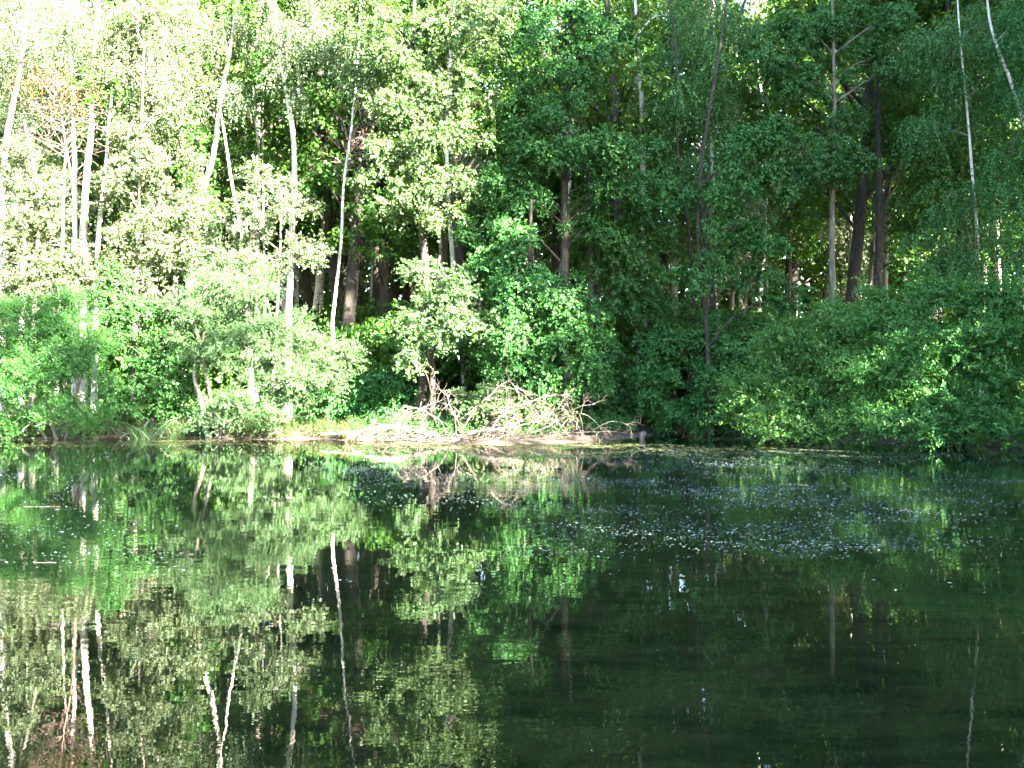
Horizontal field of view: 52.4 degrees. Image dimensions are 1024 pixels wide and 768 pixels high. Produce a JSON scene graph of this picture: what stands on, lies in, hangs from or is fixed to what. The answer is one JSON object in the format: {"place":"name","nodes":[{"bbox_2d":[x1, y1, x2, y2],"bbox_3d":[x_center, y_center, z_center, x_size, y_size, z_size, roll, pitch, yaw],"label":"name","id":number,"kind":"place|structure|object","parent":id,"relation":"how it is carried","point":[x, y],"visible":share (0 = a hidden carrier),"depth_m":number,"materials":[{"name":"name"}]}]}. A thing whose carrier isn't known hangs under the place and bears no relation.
{"place":"outdoors","nodes":[
{"label":"outdoors","id":0,"kind":"place"},
{"bbox_2d":[0,379,1022,447],"bbox_3d":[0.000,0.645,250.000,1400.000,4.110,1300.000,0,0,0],"label":"ground","id":1,"kind":"structure","parent":0,"point":[569,439],"depth_m":32.27,"materials":[{"name":"beige soil"}]},
{"bbox_2d":[0,0,98,408],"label":"birch","id":2,"kind":"object","parent":1,"relation":"on","point":[8,75],"visible":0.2,"depth_m":39.66,"materials":[{"name":"green plant"}]},
{"bbox_2d":[7,113,95,413],"bbox_3d":[-17.068,-4.371,38.925,3.076,11.177,3.490,0,0,0],"label":"birch","id":3,"kind":"object","parent":1,"relation":"on","point":[59,160],"visible":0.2,"depth_m":38.84,"materials":[{"name":"green plant"}]},
{"bbox_2d":[0,0,109,417],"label":"birch","id":4,"kind":"object","parent":1,"relation":"on","point":[26,27],"visible":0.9,"depth_m":35.65,"materials":[{"name":"green plant"}]},
{"bbox_2d":[0,119,115,421],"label":"young tree","id":5,"kind":"object","parent":1,"relation":"on","point":[36,217],"visible":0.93,"depth_m":34.69,"materials":[{"name":"green plant"}]},
{"bbox_2d":[0,0,115,339],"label":"woodland tree","id":6,"kind":"object","parent":1,"relation":"on","point":[41,143],"visible":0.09,"depth_m":47.68,"materials":[{"name":"green plant"}]},
{"bbox_2d":[1,55,115,405],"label":"birch","id":7,"kind":"object","parent":1,"relation":"on","point":[58,95],"visible":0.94,"depth_m":35.46,"materials":[{"name":"green plant"}]},
{"bbox_2d":[0,275,127,440],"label":"willow bush","id":8,"kind":"object","parent":1,"relation":"on","point":[73,354],"visible":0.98,"depth_m":31.43,"materials":[{"name":"green plant"}]},
{"bbox_2d":[8,0,121,390],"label":"birch","id":9,"kind":"object","parent":1,"relation":"on","point":[89,213],"visible":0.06,"depth_m":46.25,"materials":[{"name":"green plant"}]},
{"bbox_2d":[18,0,122,400],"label":"birch","id":10,"kind":"object","parent":1,"relation":"on","point":[74,154],"visible":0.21,"depth_m":37.64,"materials":[{"name":"white plant"}]},
{"bbox_2d":[7,0,184,411],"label":"birch","id":11,"kind":"object","parent":1,"relation":"on","point":[83,227],"visible":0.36,"depth_m":36.92,"materials":[{"name":"green plant"}]},
{"bbox_2d":[30,0,206,395],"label":"woodland tree","id":12,"kind":"object","parent":1,"relation":"on","point":[93,239],"visible":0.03,"depth_m":49.60,"materials":[{"name":"green plant"}]},
{"bbox_2d":[75,317,177,404],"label":"undergrowth bush","id":13,"kind":"object","parent":1,"relation":"on","point":[113,365],"visible":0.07,"depth_m":38.29,"materials":[{"name":"green plant"}]},
{"bbox_2d":[28,0,225,395],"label":"woodland tree","id":14,"kind":"object","parent":1,"relation":"on","point":[95,169],"visible":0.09,"depth_m":45.38,"materials":[{"name":"green plant"}]},
{"bbox_2d":[106,417,182,439],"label":"iris clump","id":15,"kind":"object","parent":1,"relation":"on","point":[144,431],"visible":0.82,"depth_m":32.23,"materials":[{"name":"green plant"}]},
{"bbox_2d":[79,0,217,422],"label":"young tree","id":16,"kind":"object","parent":1,"relation":"on","point":[148,164],"visible":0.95,"depth_m":35.47,"materials":[{"name":"green plant"}]},
{"bbox_2d":[89,28,212,409],"bbox_3d":[-12.647,-5.500,36.674,3.608,13.752,3.706,0,0,30],"label":"birch","id":17,"kind":"object","parent":1,"relation":"on","point":[165,66],"visible":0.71,"depth_m":36.18,"materials":[{"name":"green plant"}]},
{"bbox_2d":[60,0,253,402],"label":"woodland tree","id":18,"kind":"object","parent":1,"relation":"on","point":[201,130],"visible":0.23,"depth_m":37.71,"materials":[{"name":"green leaves"},{"name":"pale whitish-grey birch bark"}]},
{"bbox_2d":[0,414,351,438],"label":"bank herbs","id":19,"kind":"object","parent":1,"relation":"on","point":[249,423],"visible":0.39,"depth_m":32.61,"materials":[{"name":"green plant"}]},
{"bbox_2d":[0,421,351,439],"bbox_3d":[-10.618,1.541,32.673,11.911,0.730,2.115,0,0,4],"label":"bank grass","id":20,"kind":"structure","parent":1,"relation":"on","point":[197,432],"depth_m":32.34,"materials":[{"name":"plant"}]},
{"bbox_2d":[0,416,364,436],"bbox_3d":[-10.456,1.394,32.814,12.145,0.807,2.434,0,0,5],"label":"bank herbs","id":21,"kind":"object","parent":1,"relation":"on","point":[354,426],"visible":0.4,"depth_m":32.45,"materials":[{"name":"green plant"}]},
{"bbox_2d":[107,311,266,418],"bbox_3d":[-11.825,-0.840,38.767,5.283,5.001,7.103,0,0,11],"label":"undergrowth bush","id":22,"kind":"object","parent":1,"relation":"on","point":[228,378],"visible":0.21,"depth_m":37.80,"materials":[{"name":"green plant"}]},
{"bbox_2d":[103,0,283,405],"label":"birch","id":23,"kind":"object","parent":1,"relation":"on","point":[187,19],"visible":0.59,"depth_m":37.95,"materials":[{"name":"green plant"}]},
{"bbox_2d":[177,80,274,399],"bbox_3d":[-10.221,-4.825,37.123,3.120,12.296,3.035,0,0,28],"label":"birch","id":24,"kind":"object","parent":1,"relation":"on","point":[207,228],"visible":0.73,"depth_m":36.97,"materials":[{"name":"green plant"}]},
{"bbox_2d":[152,2,316,316],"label":"woodland tree","id":25,"kind":"object","parent":1,"relation":"on","point":[244,183],"visible":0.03,"depth_m":47.37,"materials":[{"name":"green plant"}]},
{"bbox_2d":[136,0,338,393],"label":"woodland tree","id":26,"kind":"object","parent":1,"relation":"on","point":[265,208],"visible":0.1,"depth_m":44.91,"materials":[{"name":"green plant"}]},
{"bbox_2d":[228,24,282,402],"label":"birch","id":27,"kind":"object","parent":1,"relation":"on","point":[256,130],"visible":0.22,"depth_m":39.95,"materials":[{"name":"green plant"}]},
{"bbox_2d":[178,154,337,416],"bbox_3d":[-8.405,-3.026,34.134,5.531,9.126,3.340,0,0,0],"label":"young tree","id":28,"kind":"object","parent":1,"relation":"on","point":[278,210],"visible":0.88,"depth_m":34.21,"materials":[{"name":"green plant"}]},
{"bbox_2d":[147,248,371,440],"bbox_3d":[-7.925,-1.097,31.959,6.992,6.367,3.685,0,0,28],"label":"willow bush","id":29,"kind":"object","parent":1,"relation":"on","point":[264,329],"visible":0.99,"depth_m":31.56,"materials":[{"name":"green plant"}]},
{"bbox_2d":[165,0,357,389],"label":"woodland tree","id":30,"kind":"object","parent":1,"relation":"on","point":[277,143],"visible":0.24,"depth_m":40.57,"materials":[{"name":"green plant"}]},
{"bbox_2d":[199,7,367,313],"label":"woodland tree","id":31,"kind":"object","parent":1,"relation":"on","point":[306,288],"visible":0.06,"depth_m":49.29,"materials":[{"name":"green plant"}]},
{"bbox_2d":[232,0,361,418],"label":"birch","id":32,"kind":"object","parent":1,"relation":"on","point":[305,27],"visible":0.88,"depth_m":35.84,"materials":[{"name":"green plant"}]},
{"bbox_2d":[235,58,376,390],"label":"birch","id":33,"kind":"object","parent":1,"relation":"on","point":[316,291],"visible":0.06,"depth_m":46.27,"materials":[{"name":"green plant"}]},
{"bbox_2d":[179,0,441,339],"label":"woodland tree","id":34,"kind":"object","parent":1,"relation":"on","point":[329,222],"visible":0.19,"depth_m":43.70,"materials":[{"name":"green plant"}]},
{"bbox_2d":[260,291,374,398],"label":"undergrowth bush","id":35,"kind":"object","parent":1,"relation":"on","point":[326,306],"visible":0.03,"depth_m":45.90,"materials":[{"name":"green plant"}]},
{"bbox_2d":[307,9,389,423],"bbox_3d":[-5.443,-6.289,35.044,2.822,15.462,2.258,0,0,-25],"label":"birch","id":36,"kind":"object","parent":1,"relation":"on","point":[337,50],"visible":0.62,"depth_m":34.95,"materials":[{"name":"green plant"}]},
{"bbox_2d":[212,0,494,385],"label":"woodland tree","id":37,"kind":"object","parent":1,"relation":"on","point":[350,298],"visible":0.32,"depth_m":38.59,"materials":[{"name":"green plant"}]},
{"bbox_2d":[340,54,393,305],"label":"birch","id":38,"kind":"object","parent":1,"relation":"on","point":[366,268],"visible":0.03,"depth_m":62.57,"materials":[{"name":"brown plant"}]},
{"bbox_2d":[305,298,438,423],"bbox_3d":[-4.872,-0.648,36.645,4.896,4.634,6.582,0,0,-9],"label":"undergrowth bush","id":39,"kind":"object","parent":1,"relation":"on","point":[366,333],"visible":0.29,"depth_m":35.54,"materials":[{"name":"green plant"}]},
{"bbox_2d":[264,0,483,406],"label":"woodland tree","id":40,"kind":"object","parent":1,"relation":"on","point":[380,232],"visible":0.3,"depth_m":39.85,"materials":[{"name":"green plant"}]},
{"bbox_2d":[301,283,451,399],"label":"undergrowth bush","id":41,"kind":"object","parent":1,"relation":"on","point":[363,308],"visible":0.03,"depth_m":42.31,"materials":[{"name":"green plant"}]},
{"bbox_2d":[315,365,439,426],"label":"alder bush","id":42,"kind":"object","parent":1,"relation":"on","point":[359,404],"visible":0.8,"depth_m":33.35,"materials":[{"name":"green plant"}]},
{"bbox_2d":[279,0,499,314],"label":"woodland tree","id":43,"kind":"object","parent":1,"relation":"on","point":[375,287],"visible":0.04,"depth_m":47.58,"materials":[{"name":"green plant"}]},
{"bbox_2d":[342,303,457,400],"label":"undergrowth bush","id":44,"kind":"object","parent":1,"relation":"on","point":[394,348],"visible":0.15,"depth_m":36.88,"materials":[{"name":"green plant"}]},
{"bbox_2d":[315,1,493,302],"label":"woodland tree","id":45,"kind":"object","parent":1,"relation":"on","point":[394,289],"visible":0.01,"depth_m":53.11,"materials":[{"name":"green plant"}]},
{"bbox_2d":[319,0,525,423],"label":"alder","id":46,"kind":"object","parent":1,"relation":"on","point":[390,51],"visible":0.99,"depth_m":32.46,"materials":[{"name":"green plant"}]},
{"bbox_2d":[379,1,502,298],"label":"birch","id":47,"kind":"object","parent":1,"relation":"on","point":[440,235],"visible":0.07,"depth_m":45.97,"materials":[{"name":"green plant"}]},
{"bbox_2d":[377,255,505,427],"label":"alder","id":48,"kind":"object","parent":1,"relation":"on","point":[411,338],"visible":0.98,"depth_m":31.34,"materials":[{"name":"green plant"}]},
{"bbox_2d":[363,0,529,399],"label":"tree","id":49,"kind":"object","parent":1,"relation":"on","point":[451,247],"visible":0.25,"depth_m":37.93,"materials":[{"name":"green plant"}]},
{"bbox_2d":[350,0,558,388],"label":"woodland tree","id":50,"kind":"object","parent":1,"relation":"on","point":[459,254],"visible":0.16,"depth_m":41.75,"materials":[{"name":"green plant"}]},
{"bbox_2d":[388,3,522,277],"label":"woodland tree","id":51,"kind":"object","parent":1,"relation":"on","point":[445,251],"visible":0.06,"depth_m":49.04,"materials":[{"name":"green plant"}]},
{"bbox_2d":[411,305,502,409],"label":"undergrowth bush","id":52,"kind":"object","parent":1,"relation":"on","point":[452,383],"visible":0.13,"depth_m":39.48,"materials":[{"name":"green plant"}]},
{"bbox_2d":[422,8,542,315],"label":"woodland tree","id":53,"kind":"object","parent":1,"relation":"on","point":[476,283],"visible":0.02,"depth_m":54.62,"materials":[{"name":"green plant"}]},
{"bbox_2d":[366,422,623,441],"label":"twig litter","id":54,"kind":"object","parent":1,"relation":"on","point":[492,435],"visible":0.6,"depth_m":30.78,"materials":[{"name":"brown wood"}]},
{"bbox_2d":[446,379,577,437],"bbox_3d":[-0.004,0.770,30.740,3.950,1.860,2.138,0,0,0],"label":"brush pile","id":55,"kind":"object","parent":54,"relation":"on","point":[480,412],"visible":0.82,"depth_m":30.65,"materials":[{"name":"brown plant"}]},
{"bbox_2d":[442,302,550,396],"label":"undergrowth bush","id":56,"kind":"object","parent":1,"relation":"on","point":[468,369],"visible":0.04,"depth_m":37.05,"materials":[{"name":"green plant"}]},
{"bbox_2d":[408,0,602,318],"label":"woodland tree","id":57,"kind":"object","parent":1,"relation":"on","point":[465,248],"visible":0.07,"depth_m":51.06,"materials":[{"name":"green plant"}]},
{"bbox_2d":[1,378,1023,435],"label":"ground cover","id":58,"kind":"object","parent":1,"relation":"on","point":[439,408],"visible":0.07,"depth_m":35.18,"materials":[{"name":"green plant"}]},
{"bbox_2d":[82,256,204,433],"bbox_3d":[-11.851,-1.227,33.462,3.917,5.910,2.420,0,0,0],"label":"alder bush","id":59,"kind":"object","parent":58,"relation":"on","point":[124,309],"visible":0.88,"depth_m":33.20,"materials":[{"name":"green plant"}]},
{"bbox_2d":[410,289,604,419],"bbox_3d":[-0.191,-0.938,36.932,7.595,5.347,5.649,0,0,5],"label":"undergrowth bush","id":60,"kind":"object","parent":58,"relation":"on","point":[447,365],"visible":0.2,"depth_m":36.27,"materials":[{"name":"green plant"}]},
{"bbox_2d":[25,173,1019,330],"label":"wood","id":61,"kind":"object","parent":1,"relation":"on","point":[723,301],"visible":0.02,"depth_m":88.66,"materials":[{"name":"green wood"}]},
{"bbox_2d":[466,199,623,430],"bbox_3d":[0.955,-2.059,31.601,5.035,7.434,3.758,0,0,0],"label":"alder","id":62,"kind":"object","parent":1,"relation":"on","point":[563,307],"visible":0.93,"depth_m":31.16,"materials":[{"name":"green plant"}]},
{"bbox_2d":[439,0,658,294],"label":"woodland tree","id":63,"kind":"object","parent":1,"relation":"on","point":[556,249],"visible":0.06,"depth_m":46.60,"materials":[{"name":"green plant"}]},
{"bbox_2d":[497,0,626,288],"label":"birch","id":64,"kind":"object","parent":1,"relation":"on","point":[559,175],"visible":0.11,"depth_m":43.63,"materials":[{"name":"green plant"}]},
{"bbox_2d":[444,0,684,421],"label":"alder","id":65,"kind":"object","parent":1,"relation":"on","point":[592,40],"visible":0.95,"depth_m":34.57,"materials":[{"name":"green plant"}]},
{"bbox_2d":[492,0,712,416],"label":"woodland tree","id":66,"kind":"object","parent":1,"relation":"on","point":[611,92],"visible":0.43,"depth_m":37.82,"materials":[{"name":"green plant"}]},
{"bbox_2d":[525,289,692,419],"bbox_3d":[3.687,-0.752,38.653,7.595,5.347,5.649,0,0,-24],"label":"undergrowth bush","id":67,"kind":"object","parent":1,"relation":"on","point":[618,325],"visible":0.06,"depth_m":37.17,"materials":[{"name":"green plant"}]},
{"bbox_2d":[526,0,703,302],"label":"woodland tree","id":68,"kind":"object","parent":1,"relation":"on","point":[573,198],"visible":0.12,"depth_m":45.01,"materials":[{"name":"green plant"}]},
{"bbox_2d":[581,119,681,420],"bbox_3d":[4.165,-3.842,35.782,3.610,10.644,2.709,0,0,0],"label":"alder","id":69,"kind":"object","parent":1,"relation":"on","point":[602,266],"visible":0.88,"depth_m":35.66,"materials":[{"name":"green plant"}]},
{"bbox_2d":[584,0,704,423],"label":"woodland tree","id":70,"kind":"object","parent":1,"relation":"on","point":[676,10],"visible":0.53,"depth_m":38.32,"materials":[{"name":"green plant"}]},
{"bbox_2d":[606,314,734,419],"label":"undergrowth bush","id":71,"kind":"object","parent":1,"relation":"on","point":[684,379],"visible":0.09,"depth_m":37.44,"materials":[{"name":"green plant"}]},
{"bbox_2d":[583,0,769,397],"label":"woodland tree","id":72,"kind":"object","parent":1,"relation":"on","point":[675,261],"visible":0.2,"depth_m":41.21,"materials":[{"name":"green plant"}]},
{"bbox_2d":[584,0,783,316],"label":"woodland tree","id":73,"kind":"object","parent":1,"relation":"on","point":[664,257],"visible":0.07,"depth_m":47.67,"materials":[{"name":"green plant"}]},
{"bbox_2d":[346,409,1022,439],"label":"bank herbs","id":74,"kind":"object","parent":1,"relation":"on","point":[616,423],"visible":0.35,"depth_m":31.78,"materials":[{"name":"green plant"}]},
{"bbox_2d":[617,307,761,437],"bbox_3d":[5.910,-0.214,34.266,4.851,4.783,3.443,0,0,0],"label":"alder bush","id":75,"kind":"object","parent":1,"relation":"on","point":[650,379],"visible":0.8,"depth_m":34.20,"materials":[{"name":"green plant"}]},
{"bbox_2d":[575,261,804,426],"bbox_3d":[6.247,-1.363,36.592,8.536,6.308,2.665,0,0,0],"label":"alder","id":76,"kind":"object","parent":1,"relation":"on","point":[637,307],"visible":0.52,"depth_m":36.35,"materials":[{"name":"green plant"}]},
{"bbox_2d":[631,0,771,432],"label":"birch","id":77,"kind":"object","parent":1,"relation":"on","point":[697,94],"visible":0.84,"depth_m":35.97,"materials":[{"name":"green plant"}]},
{"bbox_2d":[636,0,792,310],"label":"birch","id":78,"kind":"object","parent":1,"relation":"on","point":[751,212],"visible":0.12,"depth_m":39.78,"materials":[{"name":"green plant"}]},
{"bbox_2d":[634,2,800,307],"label":"woodland tree","id":79,"kind":"object","parent":1,"relation":"on","point":[772,110],"depth_m":54.17,"materials":[{"name":"green plant"}]},
{"bbox_2d":[651,0,830,435],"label":"alder","id":80,"kind":"object","parent":1,"relation":"on","point":[765,144],"visible":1,"depth_m":33.03,"materials":[{"name":"green plant"}]},
{"bbox_2d":[674,336,812,425],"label":"undergrowth bush","id":81,"kind":"object","parent":1,"relation":"on","point":[740,361],"visible":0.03,"depth_m":36.64,"materials":[{"name":"green plant"}]},
{"bbox_2d":[716,0,829,311],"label":"birch","id":82,"kind":"object","parent":1,"relation":"on","point":[754,7],"visible":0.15,"depth_m":52.01,"materials":[{"name":"green plant"}]},
{"bbox_2d":[714,0,883,323],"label":"woodland tree","id":83,"kind":"object","parent":1,"relation":"on","point":[788,265],"visible":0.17,"depth_m":55.81,"materials":[{"name":"green plant"}]},
{"bbox_2d":[700,284,909,446],"bbox_3d":[8.475,-0.086,29.665,6.078,5.637,4.519,0,0,0],"label":"leafy bush","id":84,"kind":"object","parent":1,"relation":"on","point":[787,338],"visible":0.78,"depth_m":29.61,"materials":[{"name":"green plant"}]},
{"bbox_2d":[728,1,882,321],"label":"woodland tree","id":85,"kind":"object","parent":1,"relation":"on","point":[795,277],"depth_m":60.34,"materials":[{"name":"green plant"}]},
{"bbox_2d":[771,73,892,327],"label":"woodland tree","id":86,"kind":"object","parent":1,"relation":"on","point":[826,294],"visible":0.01,"depth_m":78.92,"materials":[{"name":"green plant"}]},
{"bbox_2d":[749,2,917,305],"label":"woodland tree","id":87,"kind":"object","parent":1,"relation":"on","point":[840,253],"visible":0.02,"depth_m":61.03,"materials":[{"name":"green plant"}]},
{"bbox_2d":[732,0,938,392],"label":"alder","id":88,"kind":"object","parent":1,"relation":"on","point":[843,164],"visible":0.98,"depth_m":35.53,"materials":[{"name":"green plant"}]},
{"bbox_2d":[796,40,893,302],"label":"birch","id":89,"kind":"object","parent":1,"relation":"on","point":[849,238],"visible":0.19,"depth_m":55.29,"materials":[{"name":"green plant"}]},
{"bbox_2d":[778,0,925,302],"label":"woodland tree","id":90,"kind":"object","parent":1,"relation":"on","point":[806,220],"visible":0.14,"depth_m":52.28,"materials":[{"name":"green plant"}]},
{"bbox_2d":[724,0,986,308],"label":"woodland tree","id":91,"kind":"object","parent":1,"relation":"on","point":[863,194],"visible":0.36,"depth_m":40.97,"materials":[{"name":"green plant"}]},
{"bbox_2d":[782,0,990,306],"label":"woodland tree","id":92,"kind":"object","parent":1,"relation":"on","point":[889,190],"visible":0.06,"depth_m":44.37,"materials":[{"name":"green plant"}]},
{"bbox_2d":[815,0,963,397],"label":"woodland tree","id":93,"kind":"object","parent":1,"relation":"on","point":[886,127],"visible":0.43,"depth_m":37.92,"materials":[{"name":"green plant"}]},
{"bbox_2d":[817,261,1023,451],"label":"leafy bush","id":94,"kind":"object","parent":1,"relation":"on","point":[910,345],"visible":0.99,"depth_m":27.52,"materials":[{"name":"green plant"}]},
{"bbox_2d":[853,73,993,320],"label":"woodland tree","id":95,"kind":"object","parent":1,"relation":"on","point":[913,257],"visible":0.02,"depth_m":58.65,"materials":[{"name":"green plant"}]},
{"bbox_2d":[837,0,1023,386],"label":"woodland tree","id":96,"kind":"object","parent":1,"relation":"on","point":[944,5],"visible":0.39,"depth_m":38.57,"materials":[{"name":"green plant"}]},
{"bbox_2d":[842,0,1022,285],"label":"woodland tree","id":97,"kind":"object","parent":1,"relation":"on","point":[861,89],"visible":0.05,"depth_m":49.36,"materials":[{"name":"green plant"}]},
{"bbox_2d":[844,0,1023,314],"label":"woodland tree","id":98,"kind":"object","parent":1,"relation":"on","point":[901,182],"visible":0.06,"depth_m":44.94,"materials":[{"name":"green plant"}]},
{"bbox_2d":[875,0,1023,398],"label":"birch","id":99,"kind":"object","parent":1,"relation":"on","point":[960,257],"visible":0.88,"depth_m":32.91,"materials":[{"name":"green plant"}]},
{"bbox_2d":[922,0,1023,196],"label":"woodland tree","id":100,"kind":"object","parent":1,"relation":"on","point":[1007,135],"visible":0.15,"depth_m":39.59,"materials":[{"name":"green plant"}]},
{"bbox_2d":[959,0,1023,292],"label":"birch","id":101,"kind":"object","parent":1,"relation":"on","point":[1014,95],"visible":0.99,"depth_m":31.79,"materials":[{"name":"green plant"}]},
{"bbox_2d":[0,432,1023,767],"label":"water","id":102,"kind":"structure","parent":0,"point":[388,632],"depth_m":7.91,"materials":[{"name":"green liquid"}]},
{"bbox_2d":[2,436,873,458],"bbox_3d":[-2.622,1.693,28.571,25.837,0.006,10.323,0,0,0],"label":"floating algae","id":103,"kind":"object","parent":102,"relation":"on","point":[528,455],"visible":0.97,"depth_m":27.74,"materials":[{"name":"green plant"}]},
{"bbox_2d":[2,444,1023,588],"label":"floating flecks","id":104,"kind":"object","parent":102,"relation":"on","point":[845,469],"visible":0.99,"depth_m":16.55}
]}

